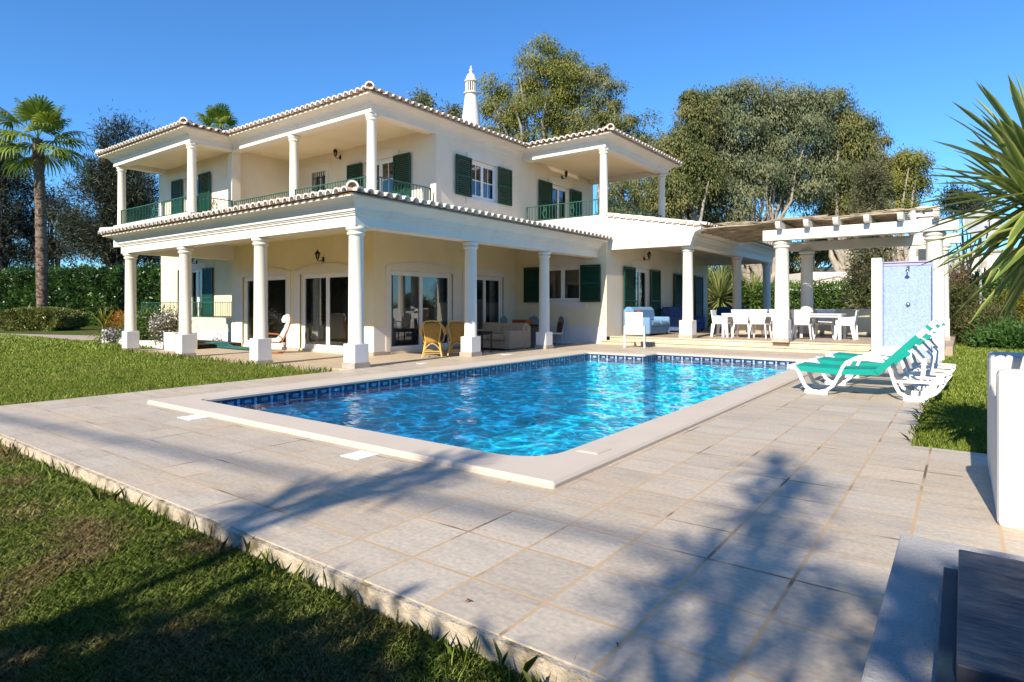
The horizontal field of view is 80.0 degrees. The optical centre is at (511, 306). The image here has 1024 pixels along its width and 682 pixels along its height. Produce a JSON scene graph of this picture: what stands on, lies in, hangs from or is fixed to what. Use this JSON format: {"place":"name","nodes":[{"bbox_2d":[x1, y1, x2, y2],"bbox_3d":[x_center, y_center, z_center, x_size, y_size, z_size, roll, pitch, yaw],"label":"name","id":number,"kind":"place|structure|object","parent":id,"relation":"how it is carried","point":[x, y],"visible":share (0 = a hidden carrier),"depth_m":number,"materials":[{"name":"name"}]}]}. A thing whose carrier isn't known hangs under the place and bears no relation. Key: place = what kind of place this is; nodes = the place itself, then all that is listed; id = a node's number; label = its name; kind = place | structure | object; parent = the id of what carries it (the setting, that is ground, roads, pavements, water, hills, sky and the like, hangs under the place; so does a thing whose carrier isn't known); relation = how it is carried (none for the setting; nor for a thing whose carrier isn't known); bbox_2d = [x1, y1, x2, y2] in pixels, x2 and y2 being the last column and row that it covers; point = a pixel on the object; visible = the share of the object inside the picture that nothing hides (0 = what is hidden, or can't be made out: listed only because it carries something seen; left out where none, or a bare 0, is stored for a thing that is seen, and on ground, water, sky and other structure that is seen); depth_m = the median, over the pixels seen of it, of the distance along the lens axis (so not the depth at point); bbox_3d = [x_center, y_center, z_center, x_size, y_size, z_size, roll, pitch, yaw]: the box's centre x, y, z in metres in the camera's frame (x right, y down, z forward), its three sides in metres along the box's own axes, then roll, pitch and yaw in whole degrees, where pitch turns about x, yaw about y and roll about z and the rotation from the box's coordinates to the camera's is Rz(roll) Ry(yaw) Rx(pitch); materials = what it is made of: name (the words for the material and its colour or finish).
{"place":"outdoors","nodes":[
{"label":"outdoors","id":0,"kind":"place"},
{"bbox_2d":[0,333,101,339],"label":"gravel path","id":1,"kind":"structure","parent":0,"point":[78,337],"depth_m":26.88,"materials":[{"name":"beige gravel"}]},
{"bbox_2d":[0,438,575,681],"bbox_3d":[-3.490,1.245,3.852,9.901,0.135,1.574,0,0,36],"label":"lawn grass","id":2,"kind":"structure","parent":0,"point":[94,571],"depth_m":2.56,"materials":[{"name":"green plant"}]},
{"bbox_2d":[0,326,609,394],"bbox_3d":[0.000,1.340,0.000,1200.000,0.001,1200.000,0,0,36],"label":"lawn","id":3,"kind":"structure","parent":0,"point":[79,332],"depth_m":31.27,"materials":[{"name":"green plant"}]},
{"bbox_2d":[0,139,46,269],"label":"casuarina","id":4,"kind":"object","parent":3,"relation":"on","point":[14,210],"visible":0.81,"depth_m":53.90,"materials":[{"name":"green plant"}]},
{"bbox_2d":[9,211,49,269],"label":"casuarina","id":5,"kind":"object","parent":3,"relation":"on","point":[25,262],"visible":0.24,"depth_m":57.80,"materials":[{"name":"green plant"}]},
{"bbox_2d":[0,306,89,330],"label":"clipped hedge","id":6,"kind":"object","parent":3,"relation":"on","point":[57,318],"visible":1,"depth_m":33.06,"materials":[{"name":"green plant"}]},
{"bbox_2d":[0,94,94,315],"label":"fan palm","id":7,"kind":"object","parent":3,"relation":"on","point":[39,112],"visible":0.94,"depth_m":35.68,"materials":[{"name":"green plant"}]},
{"bbox_2d":[7,160,90,268],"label":"casuarina","id":8,"kind":"object","parent":3,"relation":"on","point":[56,252],"visible":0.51,"depth_m":55.52,"materials":[{"name":"green plant"}]},
{"bbox_2d":[0,260,160,326],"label":"tall hedge","id":9,"kind":"object","parent":3,"relation":"on","point":[80,288],"visible":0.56,"depth_m":40.70,"materials":[{"name":"green plant"}]},
{"bbox_2d":[78,304,121,340],"bbox_3d":[-15.370,0.732,22.997,1.674,1.760,1.504,0,0,-24],"label":"yucca","id":10,"kind":"object","parent":3,"relation":"on","point":[102,319],"visible":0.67,"depth_m":22.93,"materials":[{"name":"green plant"}]},
{"bbox_2d":[47,98,160,275],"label":"casuarina","id":11,"kind":"object","parent":3,"relation":"on","point":[88,240],"visible":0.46,"depth_m":50.97,"materials":[{"name":"green plant"}]},
{"bbox_2d":[105,308,137,328],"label":"orange shrub","id":12,"kind":"object","parent":3,"relation":"on","point":[118,318],"visible":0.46,"depth_m":23.38,"materials":[{"name":"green plant"}]},
{"bbox_2d":[0,334,336,405],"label":"lawn grass","id":13,"kind":"structure","parent":3,"relation":"on","point":[109,370],"depth_m":12.36,"materials":[{"name":"green plant"}]},
{"bbox_2d":[193,103,238,130],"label":"fan palm","id":14,"kind":"object","parent":3,"relation":"on","point":[220,115],"visible":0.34,"depth_m":43.26,"materials":[{"name":"green plant"}]},
{"bbox_2d":[405,83,439,109],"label":"tree","id":15,"kind":"object","parent":3,"relation":"on","point":[421,97],"visible":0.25,"depth_m":59.45,"materials":[{"name":"green plant"}]},
{"bbox_2d":[439,97,463,118],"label":"tree","id":16,"kind":"object","parent":3,"relation":"on","point":[453,111],"visible":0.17,"depth_m":59.56,"materials":[{"name":"green plant"}]},
{"bbox_2d":[477,32,605,142],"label":"gum tree","id":17,"kind":"object","parent":3,"relation":"on","point":[563,76],"visible":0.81,"depth_m":48.96,"materials":[{"name":"green plant"}]},
{"bbox_2d":[580,60,632,214],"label":"gum tree","id":18,"kind":"object","parent":3,"relation":"on","point":[594,79],"visible":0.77,"depth_m":46.51,"materials":[{"name":"green plant"}]},
{"bbox_2d":[565,100,669,216],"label":"gum tree","id":19,"kind":"object","parent":3,"relation":"on","point":[619,188],"visible":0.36,"depth_m":43.19,"materials":[{"name":"green plant"}]},
{"bbox_2d":[633,83,737,220],"bbox_3d":[11.300,-6.487,40.055,6.651,15.830,4.843,0,0,9],"label":"gum tree","id":20,"kind":"object","parent":3,"relation":"on","point":[690,182],"visible":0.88,"depth_m":39.15,"materials":[{"name":"green plant"}]},
{"bbox_2d":[708,264,772,323],"bbox_3d":[11.720,-1.144,33.582,5.665,5.282,5.034,0,0,36],"label":"yucca","id":21,"kind":"object","parent":3,"relation":"on","point":[725,281],"visible":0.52,"depth_m":32.92,"materials":[{"name":"green plant"}]},
{"bbox_2d":[678,71,855,283],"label":"gum tree","id":22,"kind":"object","parent":3,"relation":"on","point":[761,156],"visible":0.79,"depth_m":40.59,"materials":[{"name":"green plant"}]},
{"bbox_2d":[703,213,835,285],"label":"gum tree","id":23,"kind":"object","parent":3,"relation":"on","point":[820,256],"visible":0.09,"depth_m":46.06,"materials":[{"name":"green plant"}]},
{"bbox_2d":[708,276,870,327],"bbox_3d":[14.259,-0.062,33.031,10.296,3.108,2.843,0,0,40],"label":"bright hedge","id":24,"kind":"object","parent":3,"relation":"on","point":[823,298],"visible":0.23,"depth_m":31.20,"materials":[{"name":"green plant"}]},
{"bbox_2d":[789,272,850,284],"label":"house","id":25,"kind":"structure","parent":3,"relation":"on","point":[797,276],"depth_m":38.50,"materials":[{"name":"white paint"}]},
{"bbox_2d":[790,275,849,289],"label":"white outbuilding","id":26,"kind":"structure","parent":3,"relation":"on","point":[837,277],"depth_m":36.00,"materials":[{"name":"paint"}]},
{"bbox_2d":[801,83,898,271],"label":"gum tree","id":27,"kind":"object","parent":3,"relation":"on","point":[860,132],"visible":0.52,"depth_m":42.02,"materials":[{"name":"green plant"}]},
{"bbox_2d":[835,151,907,308],"bbox_3d":[17.599,-2.637,30.051,3.742,10.086,3.714,0,0,36],"label":"gum tree","id":28,"kind":"object","parent":3,"relation":"on","point":[869,181],"visible":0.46,"depth_m":29.66,"materials":[{"name":"green plant"}]},
{"bbox_2d":[875,143,938,261],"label":"gum tree","id":29,"kind":"object","parent":3,"relation":"on","point":[909,164],"visible":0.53,"depth_m":44.22,"materials":[{"name":"green plant"}]},
{"bbox_2d":[949,258,980,324],"bbox_3d":[15.878,-0.276,22.036,1.928,3.414,1.835,0,0,36],"label":"shrub","id":30,"kind":"object","parent":3,"relation":"on","point":[957,275],"visible":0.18,"depth_m":21.77,"materials":[{"name":"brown plant"}]},
{"bbox_2d":[949,275,987,343],"bbox_3d":[14.713,0.468,19.939,2.202,3.015,2.149,0,0,36],"label":"shrub","id":31,"kind":"object","parent":3,"relation":"on","point":[956,291],"visible":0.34,"depth_m":19.73,"materials":[{"name":"green plant"}]},
{"bbox_2d":[931,180,1005,273],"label":"pine tree","id":32,"kind":"object","parent":3,"relation":"on","point":[965,206],"visible":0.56,"depth_m":51.73,"materials":[{"name":"green plant"}]},
{"bbox_2d":[949,253,992,274],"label":"house","id":33,"kind":"structure","parent":3,"relation":"on","point":[986,263],"depth_m":92.50,"materials":[{"name":"white paint"}]},
{"bbox_2d":[951,266,1009,319],"bbox_3d":[18.610,-0.269,23.877,3.244,2.725,3.357,0,0,15],"label":"shrub","id":34,"kind":"object","parent":3,"relation":"on","point":[994,283],"visible":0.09,"depth_m":23.31,"materials":[{"name":"green plant"}]},
{"bbox_2d":[134,348,529,371],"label":"terrace","id":35,"kind":"structure","parent":0,"point":[315,360],"depth_m":16.19,"materials":[{"name":"beige stone"}]},
{"bbox_2d":[102,329,240,350],"bbox_3d":[-11.923,1.080,21.069,6.180,0.560,2.280,0,0,36],"label":"flower planter","id":36,"kind":"object","parent":35,"relation":"on","point":[169,341],"visible":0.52,"depth_m":19.34,"materials":[{"name":"white paint"}]},
{"bbox_2d":[85,314,124,343],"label":"flowering bush","id":37,"kind":"object","parent":36,"relation":"in","point":[110,337],"visible":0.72,"depth_m":21.32,"materials":[{"name":"white plant"}]},
{"bbox_2d":[116,301,168,339],"bbox_3d":[-12.932,0.629,21.470,1.954,1.910,1.890,0,0,36],"label":"flowering bush","id":38,"kind":"object","parent":36,"relation":"in","point":[141,327],"visible":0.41,"depth_m":21.22,"materials":[{"name":"green plant"}]},
{"bbox_2d":[137,298,196,347],"bbox_3d":[-11.028,0.598,19.850,1.953,1.802,1.799,0,0,36],"label":"flowering bush","id":39,"kind":"object","parent":36,"relation":"in","point":[162,323],"visible":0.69,"depth_m":19.54,"materials":[{"name":"white plant"}]},
{"bbox_2d":[205,341,249,349],"bbox_3d":[-8.876,1.245,19.303,3.021,0.170,0.500,0,0,36],"label":"folded lounger","id":40,"kind":"object","parent":35,"relation":"on","point":[219,344],"visible":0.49,"depth_m":19.45,"materials":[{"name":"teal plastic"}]},
{"bbox_2d":[268,314,291,353],"bbox_3d":[-6.719,0.774,17.302,0.896,1.108,0.610,0,0,-21],"label":"bentwood chair","id":41,"kind":"object","parent":35,"relation":"on","point":[286,318],"visible":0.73,"depth_m":17.16,"materials":[{"name":"white wood"}]},
{"bbox_2d":[419,320,445,357],"bbox_3d":[-2.068,0.844,15.944,0.699,0.984,0.627,0,0,-4],"label":"wicker armchair","id":42,"kind":"object","parent":35,"relation":"on","point":[432,332],"visible":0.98,"depth_m":15.71,"materials":[{"name":"wicker"}]},
{"bbox_2d":[95,66,774,368],"bbox_3d":[-1.796,-4.255,19.285,27.096,11.190,16.193,0,0,-1],"label":"villa","id":43,"kind":"object","parent":35,"relation":"on","point":[357,227],"visible":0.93,"depth_m":19.11,"materials":[{"name":"beige paint"}]},
{"bbox_2d":[171,168,209,214],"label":"french door","id":44,"kind":"structure","parent":43,"relation":"in","point":[206,188],"depth_m":21.99,"materials":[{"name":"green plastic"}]},
{"bbox_2d":[177,261,212,316],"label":"french door","id":45,"kind":"structure","parent":43,"relation":"in","point":[202,279],"depth_m":24.04,"materials":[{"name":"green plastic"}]},
{"bbox_2d":[235,267,290,346],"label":"sliding door","id":46,"kind":"structure","parent":43,"relation":"in","point":[279,287],"depth_m":20.34,"materials":[{"name":"white plastic"}]},
{"bbox_2d":[309,162,328,191],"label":"window","id":47,"kind":"structure","parent":43,"relation":"in","point":[319,178],"depth_m":21.30,"materials":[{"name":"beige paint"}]},
{"bbox_2d":[294,263,348,350],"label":"sliding door","id":48,"kind":"structure","parent":43,"relation":"in","point":[325,293],"depth_m":18.44,"materials":[{"name":"white plastic"}]},
{"bbox_2d":[347,149,410,196],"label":"french door","id":49,"kind":"structure","parent":43,"relation":"in","point":[386,168],"depth_m":19.27,"materials":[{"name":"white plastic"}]},
{"bbox_2d":[385,262,460,351],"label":"sliding door","id":50,"kind":"structure","parent":43,"relation":"in","point":[418,296],"depth_m":18.96,"materials":[{"name":"white plastic"}]},
{"bbox_2d":[456,151,511,209],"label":"window","id":51,"kind":"structure","parent":43,"relation":"in","point":[481,191],"depth_m":20.05,"materials":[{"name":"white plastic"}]},
{"bbox_2d":[462,267,508,328],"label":"sliding door","id":52,"kind":"structure","parent":43,"relation":"in","point":[489,289],"depth_m":20.96,"materials":[{"name":"white plastic"}]},
{"bbox_2d":[539,177,581,220],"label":"french door","id":53,"kind":"structure","parent":43,"relation":"in","point":[557,194],"depth_m":23.54,"materials":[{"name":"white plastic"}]},
{"bbox_2d":[524,257,600,307],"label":"window","id":54,"kind":"structure","parent":43,"relation":"in","point":[571,285],"depth_m":20.50,"materials":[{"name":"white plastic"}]},
{"bbox_2d":[624,259,660,316],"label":"french door","id":55,"kind":"structure","parent":43,"relation":"in","point":[636,281],"depth_m":22.00,"materials":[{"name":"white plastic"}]},
{"bbox_2d":[674,268,702,314],"bbox_3d":[7.267,-0.340,25.124,0.110,2.560,3.250,0,0,36],"label":"french door","id":56,"kind":"structure","parent":43,"relation":"in","point":[678,277],"depth_m":25.62,"materials":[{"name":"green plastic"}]},
{"bbox_2d":[445,320,463,356],"bbox_3d":[-1.444,0.844,16.388,0.699,0.984,0.627,0,0,0],"label":"wicker armchair","id":57,"kind":"object","parent":35,"relation":"on","point":[456,332],"visible":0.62,"depth_m":16.14,"materials":[{"name":"wicker"}]},
{"bbox_2d":[477,331,491,352],"bbox_3d":[-0.995,1.020,17.551,0.740,0.620,0.450,0,0,36],"label":"side table","id":58,"kind":"object","parent":35,"relation":"on","point":[482,333],"visible":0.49,"depth_m":17.34,"materials":[{"name":"black metal"}]},
{"bbox_2d":[477,322,530,350],"bbox_3d":[-0.428,0.920,18.941,1.750,0.820,1.140,0,0,36],"label":"sofa","id":59,"kind":"object","parent":35,"relation":"on","point":[508,336],"visible":0.81,"depth_m":18.56,"materials":[{"name":"beige fabric"}]},
{"bbox_2d":[552,315,564,345],"bbox_3d":[1.404,0.814,20.133,0.546,1.034,0.481,0,0,-24],"label":"metal chair","id":60,"kind":"object","parent":35,"relation":"on","point":[560,323],"visible":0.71,"depth_m":20.16,"materials":[{"name":"grey metal"}]},
{"bbox_2d":[0,343,1023,681],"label":"pool deck","id":61,"kind":"structure","parent":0,"point":[754,541],"depth_m":3.50,"materials":[{"name":"beige stone"}]},
{"bbox_2d":[177,414,208,419],"bbox_3d":[-3.442,1.201,6.590,0.270,0.018,0.210,0,0,36],"label":"skimmer lid","id":62,"kind":"object","parent":61,"relation":"on","point":[192,417],"visible":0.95,"depth_m":6.56,"materials":[{"name":"white plastic"}]},
{"bbox_2d":[340,450,379,459],"bbox_3d":[-1.225,1.201,4.921,0.220,0.018,0.220,0,0,36],"label":"skimmer lid","id":63,"kind":"object","parent":61,"relation":"on","point":[360,454],"visible":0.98,"depth_m":4.91,"materials":[{"name":"white plastic"}]},
{"bbox_2d":[0,412,923,681],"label":"deck edge","id":64,"kind":"object","parent":61,"relation":"attached to","point":[543,666],"visible":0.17,"depth_m":2.64,"materials":[{"name":"beige stone"}]},
{"bbox_2d":[147,350,814,488],"bbox_3d":[1.291,1.183,10.380,5.940,0.057,11.470,0,0,36],"label":"pool coping","id":65,"kind":"object","parent":61,"relation":"on","point":[553,471],"visible":0.81,"depth_m":5.82,"materials":[{"name":"stone"}]},
{"bbox_2d":[577,445,611,454],"bbox_3d":[0.661,1.156,4.908,0.190,0.018,0.240,0,0,36],"label":"skimmer lid","id":66,"kind":"object","parent":65,"relation":"on","point":[593,449],"visible":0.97,"depth_m":4.89,"materials":[{"name":"plastic"}]},
{"bbox_2d":[257,361,786,455],"bbox_3d":[1.300,2.020,10.342,5.110,1.260,10.630,0,0,36],"label":"pool basin","id":67,"kind":"object","parent":61,"relation":"in","point":[553,421],"visible":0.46,"depth_m":12.93,"materials":[{"name":"tile"}]},
{"bbox_2d":[215,355,794,409],"bbox_3d":[1.300,1.305,10.342,5.110,0.170,10.630,0,0,36],"label":"pool border","id":68,"kind":"object","parent":67,"relation":"on","point":[263,402],"visible":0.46,"depth_m":11.27,"materials":[{"name":"tile"}]},
{"bbox_2d":[623,312,645,347],"bbox_3d":[3.551,0.687,17.685,0.604,1.030,0.680,0,0,14],"label":"sling armchair","id":69,"kind":"object","parent":61,"relation":"on","point":[633,325],"visible":0.98,"depth_m":17.45,"materials":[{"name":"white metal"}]},
{"bbox_2d":[600,336,870,353],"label":"terrace steps","id":70,"kind":"structure","parent":61,"relation":"on","point":[806,347],"depth_m":16.95,"materials":[{"name":"stone"}]},
{"bbox_2d":[787,319,946,402],"bbox_3d":[4.764,0.683,8.254,1.816,1.035,0.648,0,0,36],"label":"sun lounger","id":71,"kind":"object","parent":61,"relation":"on","point":[845,369],"visible":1,"depth_m":8.06,"materials":[{"name":"white plastic"}]},
{"bbox_2d":[809,318,952,390],"bbox_3d":[5.536,0.683,9.214,1.816,1.035,0.648,0,0,36],"label":"sun lounger","id":72,"kind":"object","parent":61,"relation":"on","point":[947,374],"visible":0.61,"depth_m":9.02,"materials":[{"name":"white plastic"}]},
{"bbox_2d":[825,317,955,381],"bbox_3d":[6.285,0.683,10.177,1.816,1.035,0.648,0,0,36],"label":"sun lounger","id":73,"kind":"object","parent":61,"relation":"on","point":[914,363],"visible":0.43,"depth_m":9.96,"materials":[{"name":"white plastic"}]},
{"bbox_2d":[871,255,944,359],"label":"shower wall","id":74,"kind":"structure","parent":61,"relation":"on","point":[907,301],"depth_m":14.24,"materials":[{"name":"blue tile"}]},
{"bbox_2d":[860,534,1023,681],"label":"stone bench","id":75,"kind":"object","parent":61,"relation":"on","point":[904,645],"visible":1,"depth_m":1.79,"materials":[{"name":"stone"}]},
{"bbox_2d":[935,549,1023,681],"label":"slate table","id":76,"kind":"object","parent":75,"relation":"on","point":[981,632],"visible":1,"depth_m":1.52,"materials":[{"name":"grey stone"}]},
{"bbox_2d":[0,0,1023,276],"label":"sky","id":77,"kind":"structure","parent":0,"point":[170,60],"materials":[{"name":"blue"}]},
{"bbox_2d":[512,319,531,324],"bbox_3d":[0.333,0.511,19.803,0.560,0.163,0.350,0,0,36],"label":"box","id":78,"kind":"object","parent":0,"point":[529,322],"visible":0.66,"depth_m":19.68,"materials":[{"name":"brown wood"}]},
{"bbox_2d":[529,324,538,347],"bbox_3d":[0.598,0.962,19.825,1.140,0.736,1.140,0,0,36],"label":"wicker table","id":79,"kind":"object","parent":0,"point":[534,328],"visible":0.34,"depth_m":19.46,"materials":[{"name":"black wicker"}]},
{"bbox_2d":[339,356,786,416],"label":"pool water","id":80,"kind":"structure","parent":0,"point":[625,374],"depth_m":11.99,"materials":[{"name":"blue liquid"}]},
{"bbox_2d":[619,328,955,355],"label":"raised terrace","id":81,"kind":"structure","parent":0,"point":[705,333],"depth_m":18.23,"materials":[{"name":"beige stone"}]},
{"bbox_2d":[624,307,669,335],"bbox_3d":[4.572,0.486,20.618,0.970,0.940,1.750,0,0,36],"label":"loveseat","id":82,"kind":"object","parent":81,"relation":"on","point":[652,323],"visible":0.63,"depth_m":20.43,"materials":[{"name":"blue fabric"}]},
{"bbox_2d":[661,307,704,330],"bbox_3d":[6.533,0.486,23.272,0.970,0.940,2.200,0,0,36],"label":"sofa","id":83,"kind":"object","parent":81,"relation":"on","point":[674,314],"visible":0.45,"depth_m":22.67,"materials":[{"name":"blue fabric"}]},
{"bbox_2d":[711,310,733,336],"bbox_3d":[6.627,0.537,19.287,0.582,0.838,0.600,0,0,36],"label":"resin chair","id":84,"kind":"object","parent":81,"relation":"on","point":[716,319],"visible":0.91,"depth_m":19.17,"materials":[{"name":"white plastic"}]},
{"bbox_2d":[711,307,746,327],"bbox_3d":[9.180,0.486,25.718,1.300,0.940,0.920,0,0,36],"label":"armchair","id":85,"kind":"object","parent":81,"relation":"on","point":[720,310],"visible":0.1,"depth_m":25.92,"materials":[{"name":"blue fabric"}]},
{"bbox_2d":[731,310,754,337],"bbox_3d":[7.003,0.529,18.531,0.590,0.861,0.585,0,0,36],"label":"resin armchair","id":86,"kind":"object","parent":81,"relation":"on","point":[740,317],"visible":0.86,"depth_m":18.35,"materials":[{"name":"white plastic"}]},
{"bbox_2d":[721,313,774,336],"bbox_3d":[7.480,0.586,18.874,1.700,0.740,0.950,0,0,36],"label":"dining table","id":87,"kind":"object","parent":81,"relation":"on","point":[730,315],"visible":0.4,"depth_m":18.97,"materials":[{"name":"white plastic"}]},
{"bbox_2d":[748,310,771,338],"bbox_3d":[7.417,0.529,18.287,0.590,0.861,0.585,0,0,39],"label":"resin armchair","id":88,"kind":"object","parent":81,"relation":"on","point":[756,317],"visible":1,"depth_m":18.11,"materials":[{"name":"white plastic"}]},
{"bbox_2d":[791,310,813,339],"bbox_3d":[8.412,0.529,17.676,0.590,0.861,0.585,0,0,34],"label":"resin armchair","id":89,"kind":"object","parent":81,"relation":"on","point":[801,317],"visible":0.96,"depth_m":17.50,"materials":[{"name":"white plastic"}]},
{"bbox_2d":[794,313,846,339],"bbox_3d":[9.124,0.586,18.095,1.270,0.740,0.950,0,0,36],"label":"dining table","id":90,"kind":"object","parent":81,"relation":"on","point":[839,316],"visible":0.59,"depth_m":17.69,"materials":[{"name":"white plastic"}]},
{"bbox_2d":[814,309,834,337],"bbox_3d":[9.555,0.529,18.658,0.590,0.861,0.585,0,0,32],"label":"resin armchair","id":91,"kind":"object","parent":81,"relation":"on","point":[825,320],"visible":0.77,"depth_m":18.78,"materials":[{"name":"white plastic"}]},
{"bbox_2d":[699,207,960,346],"bbox_3d":[8.946,-0.713,17.568,6.369,3.346,4.772,0,0,36],"label":"pergola","id":92,"kind":"object","parent":81,"relation":"on","point":[780,234],"visible":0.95,"depth_m":16.41,"materials":[{"name":"paint"}]},
{"bbox_2d":[834,310,858,339],"bbox_3d":[9.677,0.537,17.655,0.582,0.838,0.600,0,0,36],"label":"resin chair","id":93,"kind":"object","parent":81,"relation":"on","point":[851,322],"visible":0.88,"depth_m":17.46,"materials":[{"name":"white plastic"}]},
{"bbox_2d":[908,205,932,219],"bbox_3d":[14.829,-1.399,22.004,0.861,4.518,0.709,0,0,-1],"label":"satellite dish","id":94,"kind":"object","parent":81,"relation":"on","point":[912,213],"visible":0.12,"depth_m":22.24,"materials":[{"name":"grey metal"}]},
{"bbox_2d":[915,205,940,260],"bbox_3d":[12.434,-0.995,18.260,0.620,3.910,0.610,0,0,36],"label":"barbecue chimney","id":95,"kind":"object","parent":81,"relation":"on","point":[922,248],"visible":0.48,"depth_m":18.14,"materials":[{"name":"white paint"}]},
{"bbox_2d":[739,309,870,336],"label":"terrace wall","id":96,"kind":"structure","parent":0,"point":[864,322],"depth_m":19.78,"materials":[{"name":"beige paint"}]},
{"bbox_2d":[887,246,917,260],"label":"house","id":97,"kind":"structure","parent":0,"point":[913,254],"depth_m":82.50,"materials":[{"name":"white paint"}]},
{"bbox_2d":[900,343,1023,453],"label":"side lawn grass","id":98,"kind":"structure","parent":0,"point":[958,414],"depth_m":7.00,"materials":[{"name":"green plant"}]},
{"bbox_2d":[992,248,1015,268],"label":"house","id":99,"kind":"structure","parent":0,"point":[996,254],"depth_m":91.64,"materials":[{"name":"white paint"}]},
{"bbox_2d":[987,352,1023,529],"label":"planter wall","id":100,"kind":"structure","parent":0,"point":[1005,416],"depth_m":3.32,"materials":[{"name":"white paint"}]},
{"bbox_2d":[911,71,1023,324],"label":"yucca","id":101,"kind":"object","parent":100,"relation":"on","point":[1007,135],"visible":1,"depth_m":3.86,"materials":[{"name":"green plant"}]},
{"label":"side lawn","id":102,"kind":"structure","parent":0,"visible":0},
{"bbox_2d":[962,209,1001,303],"bbox_3d":[16.744,-1.229,21.746,1.142,4.618,0.803,0,0,36],"label":"satellite dish","id":103,"kind":"object","parent":102,"relation":"on","point":[982,226],"visible":0.46,"depth_m":21.88,"materials":[{"name":"grey metal"}]},
{"bbox_2d":[951,295,1023,343],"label":"shrub","id":104,"kind":"object","parent":102,"relation":"on","point":[985,313],"visible":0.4,"depth_m":18.89,"materials":[{"name":"green plant"}]},
{"bbox_2d":[955,313,1023,349],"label":"shrub","id":105,"kind":"object","parent":102,"relation":"on","point":[1009,334],"visible":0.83,"depth_m":17.26,"materials":[{"name":"green plant"}]},
{"bbox_2d":[978,284,1023,328],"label":"shrub","id":106,"kind":"object","parent":102,"relation":"on","point":[1020,302],"visible":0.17,"depth_m":20.73,"materials":[{"name":"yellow plant"}]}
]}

